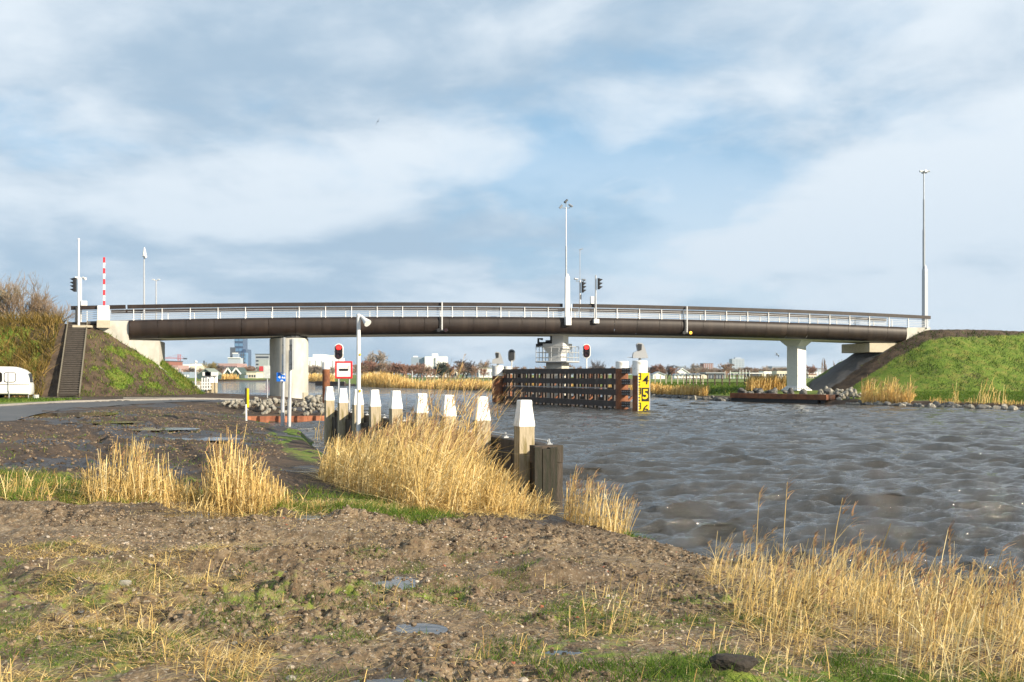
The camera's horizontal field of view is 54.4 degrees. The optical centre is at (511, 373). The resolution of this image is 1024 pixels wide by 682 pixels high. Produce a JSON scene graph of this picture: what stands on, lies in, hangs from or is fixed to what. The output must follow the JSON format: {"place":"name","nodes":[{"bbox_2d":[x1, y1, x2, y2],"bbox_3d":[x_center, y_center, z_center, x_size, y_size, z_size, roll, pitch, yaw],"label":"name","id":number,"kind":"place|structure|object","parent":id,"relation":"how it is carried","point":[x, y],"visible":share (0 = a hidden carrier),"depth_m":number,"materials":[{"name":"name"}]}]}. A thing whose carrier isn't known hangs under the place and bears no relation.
{"place":"outdoors","nodes":[
{"label":"outdoors","id":0,"kind":"place"},
{"bbox_2d":[0,396,81,401],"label":"verge grass","id":1,"kind":"structure","parent":0,"point":[13,399],"depth_m":57.04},
{"bbox_2d":[0,322,201,396],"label":"embankment","id":2,"kind":"structure","parent":0,"point":[51,381],"depth_m":71.50,"materials":[{"name":"green plant"}]},
{"bbox_2d":[0,273,45,317],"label":"bare shrub","id":3,"kind":"object","parent":2,"relation":"on","point":[7,299],"visible":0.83,"depth_m":78.21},
{"bbox_2d":[0,271,56,318],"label":"bare shrub","id":4,"kind":"object","parent":2,"relation":"on","point":[20,301],"visible":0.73,"depth_m":78.93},
{"bbox_2d":[0,310,67,396],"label":"scrub","id":5,"kind":"object","parent":2,"relation":"on","point":[46,320],"visible":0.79,"depth_m":70.76,"materials":[{"name":"plant"}]},
{"bbox_2d":[22,291,55,319],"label":"bare shrub","id":6,"kind":"object","parent":2,"relation":"on","point":[28,306],"visible":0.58,"depth_m":79.08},
{"bbox_2d":[36,298,74,322],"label":"bare shrub","id":7,"kind":"object","parent":2,"relation":"on","point":[56,311],"visible":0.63,"depth_m":79.35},
{"bbox_2d":[75,277,86,321],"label":"camera post","id":8,"kind":"object","parent":2,"relation":"on","point":[83,303],"visible":0.81,"depth_m":74.39,"materials":[{"name":"metal"}]},
{"bbox_2d":[72,320,166,371],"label":"bridge abutment","id":9,"kind":"object","parent":2,"relation":"on","point":[154,351],"visible":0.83,"depth_m":74.91,"materials":[{"name":"concrete"}]},
{"bbox_2d":[70,238,79,324],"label":"signal mast","id":10,"kind":"object","parent":9,"relation":"on","point":[77,308],"visible":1,"depth_m":73.58,"materials":[{"name":"metal"}]},
{"bbox_2d":[97,257,109,320],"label":"bridge barrier","id":11,"kind":"object","parent":9,"relation":"on","point":[103,311],"visible":1,"depth_m":74.03,"materials":[{"name":"metal"}]},
{"bbox_2d":[80,329,205,396],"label":"slope grass","id":12,"kind":"structure","parent":2,"relation":"on","point":[172,369],"depth_m":72.81,"materials":[{"name":"plant"}]},
{"bbox_2d":[0,400,240,420],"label":"road","id":13,"kind":"structure","parent":0,"point":[10,413],"depth_m":46.71,"materials":[{"name":"asphalt"}]},
{"bbox_2d":[411,354,447,376],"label":"building","id":14,"kind":"structure","parent":0,"point":[433,359],"depth_m":480.00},
{"bbox_2d":[0,374,1023,681],"bbox_3d":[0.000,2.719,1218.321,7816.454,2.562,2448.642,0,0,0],"label":"ground","id":15,"kind":"structure","parent":0,"point":[20,520],"depth_m":7.96,"materials":[{"name":"brown soil"}]},
{"bbox_2d":[0,367,33,397],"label":"caravan","id":16,"kind":"object","parent":15,"relation":"on","point":[16,381],"visible":0.94,"depth_m":58.26,"materials":[{"name":"metal"}]},
{"bbox_2d":[57,320,87,396],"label":"stairs","id":17,"kind":"structure","parent":15,"relation":"on","point":[71,372],"depth_m":69.78,"materials":[{"name":"concrete"}]},
{"bbox_2d":[28,412,118,417],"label":"puddle","id":18,"kind":"object","parent":15,"relation":"on","point":[67,414],"visible":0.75,"depth_m":38.42,"materials":[{"name":"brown liquid"}]},
{"bbox_2d":[78,606,116,612],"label":"puddle","id":19,"kind":"object","parent":15,"relation":"on","point":[81,610],"visible":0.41,"depth_m":6.72,"materials":[{"name":"brown liquid"}]},
{"bbox_2d":[66,421,142,423],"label":"puddle","id":20,"kind":"object","parent":15,"relation":"on","point":[87,422],"visible":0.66,"depth_m":32.73,"materials":[{"name":"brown liquid"}]},
{"bbox_2d":[0,398,252,405],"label":"kerb","id":21,"kind":"structure","parent":15,"relation":"on","point":[12,404],"depth_m":56.61,"materials":[{"name":"concrete"}]},
{"bbox_2d":[53,432,208,505],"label":"reeds","id":22,"kind":"object","parent":15,"relation":"on","point":[133,484],"visible":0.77,"depth_m":12.65,"materials":[{"name":"plant"}]},
{"bbox_2d":[0,403,304,483],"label":"grass","id":23,"kind":"structure","parent":15,"relation":"on","point":[151,437],"depth_m":25.51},
{"bbox_2d":[0,462,308,515],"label":"grass","id":24,"kind":"structure","parent":15,"relation":"on","point":[34,489],"depth_m":12.84,"materials":[{"name":"plant"}]},
{"bbox_2d":[0,536,315,681],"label":"straw litter","id":25,"kind":"object","parent":15,"relation":"on","point":[248,656],"visible":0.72,"depth_m":6.24,"materials":[{"name":"plant"}]},
{"bbox_2d":[121,427,199,430],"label":"puddle","id":26,"kind":"object","parent":15,"relation":"on","point":[153,428],"visible":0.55,"depth_m":30.73,"materials":[{"name":"grey liquid"}]},
{"bbox_2d":[0,403,322,495],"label":"soil clods","id":27,"kind":"object","parent":15,"relation":"on","point":[120,435],"visible":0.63,"depth_m":25.52,"materials":[{"name":"soil"}]},
{"bbox_2d":[0,467,343,517],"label":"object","id":28,"kind":"object","parent":15,"relation":"on","point":[167,500],"visible":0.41,"depth_m":12.45,"materials":[{"name":"plant"}]},
{"bbox_2d":[156,512,237,518],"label":"puddle","id":29,"kind":"object","parent":15,"relation":"on","point":[202,515],"visible":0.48,"depth_m":11.64,"materials":[{"name":"brown liquid"}]},
{"bbox_2d":[162,437,242,440],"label":"puddle","id":30,"kind":"object","parent":15,"relation":"on","point":[204,438],"visible":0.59,"depth_m":27.18,"materials":[{"name":"grey liquid"}]},
{"bbox_2d":[197,368,222,378],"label":"building","id":31,"kind":"structure","parent":15,"relation":"on","point":[199,374],"depth_m":301.39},
{"bbox_2d":[227,339,250,366],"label":"tower","id":32,"kind":"structure","parent":15,"relation":"on","point":[240,352],"depth_m":1049.00,"materials":[{"name":"blue glass"}]},
{"bbox_2d":[231,367,246,377],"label":"building","id":33,"kind":"structure","parent":15,"relation":"on","point":[240,370],"depth_m":345.86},
{"bbox_2d":[183,424,301,513],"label":"reeds","id":34,"kind":"object","parent":15,"relation":"on","point":[242,491],"visible":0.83,"depth_m":12.44,"materials":[{"name":"plant"}]},
{"bbox_2d":[245,371,262,377],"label":"building","id":35,"kind":"structure","parent":15,"relation":"on","point":[254,374],"depth_m":352.00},
{"bbox_2d":[255,354,269,369],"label":"building","id":36,"kind":"structure","parent":15,"relation":"on","point":[258,357],"depth_m":520.00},
{"bbox_2d":[281,337,285,426],"bbox_3d":[-8.282,0.598,35.988,0.162,3.811,0.648,0,0,-18],"label":"sign pole","id":37,"kind":"object","parent":15,"relation":"on","point":[283,383],"visible":0.81,"depth_m":35.94,"materials":[{"name":"metal"}]},
{"bbox_2d":[270,333,307,398],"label":"bridge pier","id":38,"kind":"structure","parent":15,"relation":"on","point":[299,379],"depth_m":78.42,"materials":[{"name":"concrete"}]},
{"bbox_2d":[71,302,930,343],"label":"bridge","id":39,"kind":"structure","parent":38,"relation":"on","point":[190,328],"depth_m":82.75,"materials":[{"name":"brown metal"}]},
{"bbox_2d":[142,247,146,319],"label":"street lamp","id":40,"kind":"object","parent":39,"relation":"on","point":[144,255],"visible":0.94,"depth_m":79.54,"materials":[{"name":"metal"}]},
{"bbox_2d":[559,199,572,325],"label":"camera mast","id":41,"kind":"object","parent":39,"relation":"attached to","point":[567,319],"visible":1,"depth_m":82.87,"materials":[{"name":"metal"}]},
{"bbox_2d":[574,248,585,317],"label":"signal post","id":42,"kind":"object","parent":39,"relation":"on","point":[581,287],"visible":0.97,"depth_m":89.10,"materials":[{"name":"metal"}]},
{"bbox_2d":[590,275,602,323],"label":"signal post","id":43,"kind":"object","parent":39,"relation":"on","point":[593,299],"visible":1,"depth_m":83.61,"materials":[{"name":"metal"}]},
{"bbox_2d":[287,339,293,426],"bbox_3d":[-8.031,0.689,35.974,0.216,3.905,0.648,0,0,-21],"label":"sign pole","id":44,"kind":"object","parent":15,"relation":"on","point":[291,361],"visible":0.85,"depth_m":35.94,"materials":[{"name":"metal"}]},
{"bbox_2d":[47,491,549,519],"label":"straw litter","id":45,"kind":"object","parent":15,"relation":"on","point":[478,511],"visible":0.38,"depth_m":12.93,"materials":[{"name":"plant"}]},
{"bbox_2d":[248,411,350,422],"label":"sheet pile wall","id":46,"kind":"structure","parent":15,"relation":"on","point":[265,419],"depth_m":49.64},
{"bbox_2d":[290,511,327,519],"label":"puddle","id":47,"kind":"object","parent":15,"relation":"on","point":[315,515],"visible":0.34,"depth_m":12.10,"materials":[{"name":"brown liquid"}]},
{"bbox_2d":[308,354,344,376],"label":"building","id":48,"kind":"structure","parent":15,"relation":"on","point":[317,359],"depth_m":470.00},
{"bbox_2d":[335,361,351,410],"bbox_3d":[-9.718,0.730,57.544,1.000,2.927,0.163,0,0,0],"label":"canal sign","id":49,"kind":"object","parent":15,"relation":"on","point":[343,369],"visible":0.9,"depth_m":57.47,"materials":[{"name":"metal"}]},
{"bbox_2d":[356,314,370,446],"bbox_3d":[-4.445,0.249,29.678,0.508,4.101,0.229,0,0,26],"label":"lamp pole","id":50,"kind":"object","parent":15,"relation":"on","point":[366,322],"visible":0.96,"depth_m":29.75,"materials":[{"name":"metal"}]},
{"bbox_2d":[282,481,464,523],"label":"grass","id":51,"kind":"structure","parent":15,"relation":"on","point":[404,512],"depth_m":12.72,"materials":[{"name":"plant"}]},
{"bbox_2d":[364,350,390,372],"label":"tree","id":52,"kind":"object","parent":15,"relation":"on","point":[380,357],"visible":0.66,"depth_m":328.21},
{"bbox_2d":[349,677,425,681],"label":"puddle","id":53,"kind":"object","parent":15,"relation":"on","point":[401,679],"visible":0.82,"depth_m":5.25,"materials":[{"name":"grey liquid"}]},
{"bbox_2d":[376,576,416,591],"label":"puddle","id":54,"kind":"object","parent":15,"relation":"on","point":[395,580],"visible":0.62,"depth_m":8.06,"materials":[{"name":"grey liquid"}]},
{"bbox_2d":[0,549,837,681],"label":"reeds","id":55,"kind":"object","parent":15,"relation":"on","point":[238,656],"visible":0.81,"depth_m":6.09,"materials":[{"name":"plant"}]},
{"bbox_2d":[395,623,447,633],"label":"puddle","id":56,"kind":"object","parent":15,"relation":"on","point":[424,627],"visible":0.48,"depth_m":6.43,"materials":[{"name":"grey liquid"}]},
{"bbox_2d":[292,409,582,520],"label":"reeds","id":57,"kind":"object","parent":15,"relation":"on","point":[401,471],"visible":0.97,"depth_m":14.74,"materials":[{"name":"plant"}]},
{"bbox_2d":[332,408,562,512],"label":"guide wall","id":58,"kind":"structure","parent":15,"relation":"on","point":[546,468],"depth_m":17.48,"materials":[{"name":"brown wood"}]},
{"bbox_2d":[0,537,899,681],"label":"grass","id":59,"kind":"structure","parent":15,"relation":"on","point":[381,602],"depth_m":6.57,"materials":[{"name":"plant"}]},
{"bbox_2d":[381,354,528,490],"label":"reeds","id":60,"kind":"object","parent":15,"relation":"on","point":[453,404],"visible":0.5,"depth_m":17.17,"materials":[{"name":"plant"}]},
{"bbox_2d":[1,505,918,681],"bbox_3d":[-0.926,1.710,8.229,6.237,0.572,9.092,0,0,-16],"label":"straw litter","id":61,"kind":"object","parent":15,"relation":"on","point":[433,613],"visible":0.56,"depth_m":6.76,"materials":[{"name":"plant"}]},
{"bbox_2d":[361,370,573,389],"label":"reeds","id":62,"kind":"object","parent":15,"relation":"on","point":[375,379],"visible":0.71,"depth_m":168.74,"materials":[{"name":"plant"}]},
{"bbox_2d":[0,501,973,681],"bbox_3d":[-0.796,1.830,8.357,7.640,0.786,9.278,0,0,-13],"label":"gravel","id":63,"kind":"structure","parent":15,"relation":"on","point":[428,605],"depth_m":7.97,"materials":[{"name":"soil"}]},
{"bbox_2d":[535,335,578,397],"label":"bridge pier","id":64,"kind":"structure","parent":15,"relation":"on","point":[558,348],"depth_m":85.36,"materials":[{"name":"concrete"}]},
{"bbox_2d":[540,650,582,654],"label":"puddle","id":65,"kind":"object","parent":15,"relation":"on","point":[553,652],"visible":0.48,"depth_m":6.00,"materials":[{"name":"grey liquid"}]},
{"bbox_2d":[352,365,827,374],"bbox_3d":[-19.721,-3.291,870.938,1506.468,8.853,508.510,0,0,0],"label":"distant wood","id":66,"kind":"object","parent":15,"relation":"on","point":[354,371],"visible":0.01,"depth_m":694.52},
{"bbox_2d":[547,464,647,533],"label":"reeds","id":67,"kind":"object","parent":15,"relation":"on","point":[593,512],"visible":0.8,"depth_m":13.82,"materials":[{"name":"plant"}]},
{"bbox_2d":[608,382,710,395],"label":"reeds","id":68,"kind":"object","parent":15,"relation":"on","point":[656,388],"visible":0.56,"depth_m":101.63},
{"bbox_2d":[686,374,744,385],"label":"field fence","id":69,"kind":"object","parent":15,"relation":"on","point":[707,382],"visible":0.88,"depth_m":124.95,"materials":[{"name":"brown wood"}]},
{"bbox_2d":[707,653,758,671],"bbox_3d":[1.189,1.562,5.352,0.280,0.121,0.152,0,0,0],"label":"stone","id":70,"kind":"object","parent":15,"relation":"on","point":[743,664],"visible":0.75,"depth_m":5.30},
{"bbox_2d":[729,357,743,374],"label":"building","id":71,"kind":"structure","parent":15,"relation":"on","point":[738,362],"depth_m":1350.00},
{"bbox_2d":[743,373,786,390],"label":"reeds","id":72,"kind":"object","parent":15,"relation":"on","point":[769,383],"visible":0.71,"depth_m":95.45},
{"bbox_2d":[527,642,1023,681],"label":"grass","id":73,"kind":"structure","parent":15,"relation":"on","point":[679,672],"depth_m":5.60,"materials":[{"name":"plant"}]},
{"bbox_2d":[730,393,838,403],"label":"sheet pile wall","id":74,"kind":"structure","parent":15,"relation":"on","point":[784,398],"depth_m":82.52,"materials":[{"name":"metal"}]},
{"bbox_2d":[780,334,812,390],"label":"bridge pier","id":75,"kind":"structure","parent":15,"relation":"on","point":[796,365],"depth_m":91.13,"materials":[{"name":"white paint"}]},
{"bbox_2d":[650,392,1023,409],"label":"shore stones","id":76,"kind":"object","parent":15,"relation":"on","point":[935,403],"visible":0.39,"depth_m":74.69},
{"bbox_2d":[652,394,1023,409],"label":"shore stones","id":77,"kind":"object","parent":15,"relation":"on","point":[1012,407],"visible":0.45,"depth_m":70.89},
{"bbox_2d":[680,524,1023,681],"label":"reeds","id":78,"kind":"object","parent":15,"relation":"on","point":[953,593],"visible":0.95,"depth_m":7.21,"materials":[{"name":"plant"}]},
{"bbox_2d":[854,374,924,403],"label":"reeds","id":79,"kind":"object","parent":15,"relation":"on","point":[866,394],"visible":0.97,"depth_m":76.14,"materials":[{"name":"plant"}]},
{"bbox_2d":[756,475,1022,623],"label":"reeds","id":80,"kind":"object","parent":15,"relation":"on","point":[949,528],"visible":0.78,"depth_m":7.93,"materials":[{"name":"plant"}]},
{"bbox_2d":[929,378,1023,405],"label":"reeds","id":81,"kind":"object","parent":15,"relation":"on","point":[982,399],"visible":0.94,"depth_m":69.86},
{"bbox_2d":[0,0,1023,374],"label":"sky","id":82,"kind":"structure","parent":0,"point":[766,154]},
{"bbox_2d":[193,381,1023,607],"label":"water","id":83,"kind":"structure","parent":0,"point":[694,475],"depth_m":24.22,"materials":[{"name":"grey liquid"}]},
{"bbox_2d":[192,378,211,390],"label":"jetty","id":84,"kind":"object","parent":83,"relation":"in","point":[205,385],"visible":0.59,"depth_m":128.42,"materials":[{"name":"white paint"}]},
{"bbox_2d":[208,372,217,391],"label":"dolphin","id":85,"kind":"object","parent":83,"relation":"in","point":[214,380],"visible":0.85,"depth_m":128.72,"materials":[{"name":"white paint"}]},
{"bbox_2d":[308,373,334,381],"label":"reeds","id":86,"kind":"object","parent":83,"relation":"on","point":[314,377],"visible":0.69,"depth_m":262.89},
{"bbox_2d":[322,362,329,402],"bbox_3d":[-11.200,1.588,60.000,0.474,4.624,0.474,0,0,0],"label":"mooring pile","id":87,"kind":"object","parent":83,"relation":"in","point":[325,374],"visible":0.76,"depth_m":59.81,"materials":[{"name":"metal"}]},
{"bbox_2d":[324,387,334,443],"bbox_3d":[-6.331,2.013,34.505,0.300,3.147,0.315,0,0,-24],"label":"mooring post","id":88,"kind":"object","parent":83,"relation":"in","point":[329,399],"visible":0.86,"depth_m":34.38,"materials":[{"name":"white paint"}]},
{"bbox_2d":[334,344,343,387],"bbox_3d":[-10.079,0.185,57.950,0.536,3.904,0.320,0,0,0],"label":"traffic light","id":89,"kind":"object","parent":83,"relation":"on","point":[338,352],"visible":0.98,"depth_m":57.91,"materials":[{"name":"white paint"}]},
{"bbox_2d":[337,388,347,446],"bbox_3d":[-5.510,2.041,32.443,0.300,3.146,0.302,0,0,-22],"label":"mooring post","id":90,"kind":"object","parent":83,"relation":"in","point":[342,401],"visible":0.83,"depth_m":32.31,"materials":[{"name":"white paint"}]},
{"bbox_2d":[352,389,363,445],"bbox_3d":[-4.699,2.045,30.378,0.302,3.149,0.332,0,0,-24],"label":"mooring post","id":91,"kind":"object","parent":83,"relation":"in","point":[354,412],"visible":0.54,"depth_m":30.30,"materials":[{"name":"white paint"}]},
{"bbox_2d":[368,390,380,445],"bbox_3d":[-3.883,2.023,28.315,0.340,3.151,0.317,0,0,-21],"label":"mooring post","id":92,"kind":"object","parent":83,"relation":"in","point":[374,405],"visible":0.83,"depth_m":28.19,"materials":[{"name":"white paint"}]},
{"bbox_2d":[389,391,402,451],"bbox_3d":[-3.061,2.015,26.249,0.310,3.147,0.300,0,0,-24],"label":"mooring post","id":93,"kind":"object","parent":83,"relation":"in","point":[396,408],"visible":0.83,"depth_m":26.13,"materials":[{"name":"white paint"}]},
{"bbox_2d":[414,393,428,433],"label":"mooring post","id":94,"kind":"object","parent":83,"relation":"in","point":[419,409],"visible":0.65,"depth_m":24.07,"materials":[{"name":"white paint"}]},
{"bbox_2d":[439,395,456,449],"bbox_3d":[-1.420,2.039,22.130,0.300,3.147,0.314,0,0,-23],"label":"mooring post","id":95,"kind":"object","parent":83,"relation":"in","point":[448,407],"visible":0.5,"depth_m":22.03,"materials":[{"name":"white paint"}]},
{"bbox_2d":[472,396,490,478],"bbox_3d":[-0.605,2.032,20.055,0.329,3.151,0.324,0,0,-19],"label":"mooring post","id":96,"kind":"object","parent":83,"relation":"in","point":[484,426],"visible":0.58,"depth_m":19.93,"materials":[{"name":"white paint"}]},
{"bbox_2d":[492,366,503,401],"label":"mooring pile","id":97,"kind":"object","parent":83,"relation":"in","point":[497,384],"visible":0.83,"depth_m":84.09,"materials":[{"name":"metal"}]},
{"bbox_2d":[514,400,534,504],"bbox_3d":[0.220,2.044,18.005,0.306,3.147,0.301,0,0,-20],"label":"mooring post","id":98,"kind":"object","parent":83,"relation":"in","point":[524,423],"visible":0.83,"depth_m":17.88,"materials":[{"name":"white paint"}]},
{"bbox_2d":[503,368,632,407],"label":"guide fender","id":99,"kind":"object","parent":83,"relation":"in","point":[603,390],"visible":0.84,"depth_m":74.45,"materials":[{"name":"wood"}]},
{"bbox_2d":[583,344,590,367],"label":"traffic light","id":100,"kind":"object","parent":99,"relation":"attached to","point":[586,351],"visible":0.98,"depth_m":76.91,"materials":[{"name":"white paint"}]},
{"bbox_2d":[512,374,629,400],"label":"guide fender","id":101,"kind":"object","parent":83,"relation":"in","point":[582,385],"visible":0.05,"depth_m":83.50,"materials":[{"name":"metal"}]},
{"bbox_2d":[616,361,627,408],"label":"mooring pile","id":102,"kind":"object","parent":83,"relation":"in","point":[620,387],"visible":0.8,"depth_m":67.63,"materials":[{"name":"metal"}]},
{"bbox_2d":[632,361,646,410],"bbox_3d":[8.349,1.517,65.000,0.984,4.767,0.984,0,0,0],"label":"mooring pile","id":103,"kind":"object","parent":83,"relation":"in","point":[639,367],"visible":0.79,"depth_m":64.63,"materials":[{"name":"metal"}]},
{"bbox_2d":[627,343,647,360],"bbox_3d":[8.185,-1.447,64.979,1.335,1.160,0.542,0,0,0],"label":"sensor housing","id":104,"kind":"object","parent":103,"relation":"on","point":[640,353],"visible":1,"depth_m":64.75,"materials":[{"name":"grey metal"}]},
{"bbox_2d":[638,373,649,410],"bbox_3d":[8.538,1.254,64.444,0.783,2.647,0.088,0,0,0],"label":"height gauge","id":105,"kind":"object","parent":83,"relation":"in","point":[643,391],"visible":0.86,"depth_m":64.42,"materials":[{"name":"yellow metal"}]},
{"bbox_2d":[700,372,724,378],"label":"building","id":106,"kind":"structure","parent":0,"point":[711,375],"depth_m":310.00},
{"bbox_2d":[650,381,786,394],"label":"meadow grass","id":107,"kind":"structure","parent":0,"point":[726,387],"depth_m":112.17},
{"bbox_2d":[806,329,1023,391],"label":"embankment","id":108,"kind":"structure","parent":0,"point":[853,369],"depth_m":88.98,"materials":[{"name":"green plant"}]},
{"bbox_2d":[842,327,929,352],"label":"bridge abutment","id":109,"kind":"object","parent":108,"relation":"on","point":[869,347],"visible":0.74,"depth_m":91.77,"materials":[{"name":"concrete"}]},
{"bbox_2d":[919,170,929,326],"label":"camera mast","id":110,"kind":"object","parent":109,"relation":"on","point":[924,291],"visible":1,"depth_m":92.62,"materials":[{"name":"metal"}]},
{"bbox_2d":[870,329,1023,391],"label":"slope grass","id":111,"kind":"structure","parent":108,"relation":"on","point":[1006,334],"depth_m":88.27,"materials":[{"name":"plant"}]},
{"bbox_2d":[877,390,1023,402],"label":"meadow grass","id":112,"kind":"structure","parent":0,"point":[1012,395],"depth_m":75.11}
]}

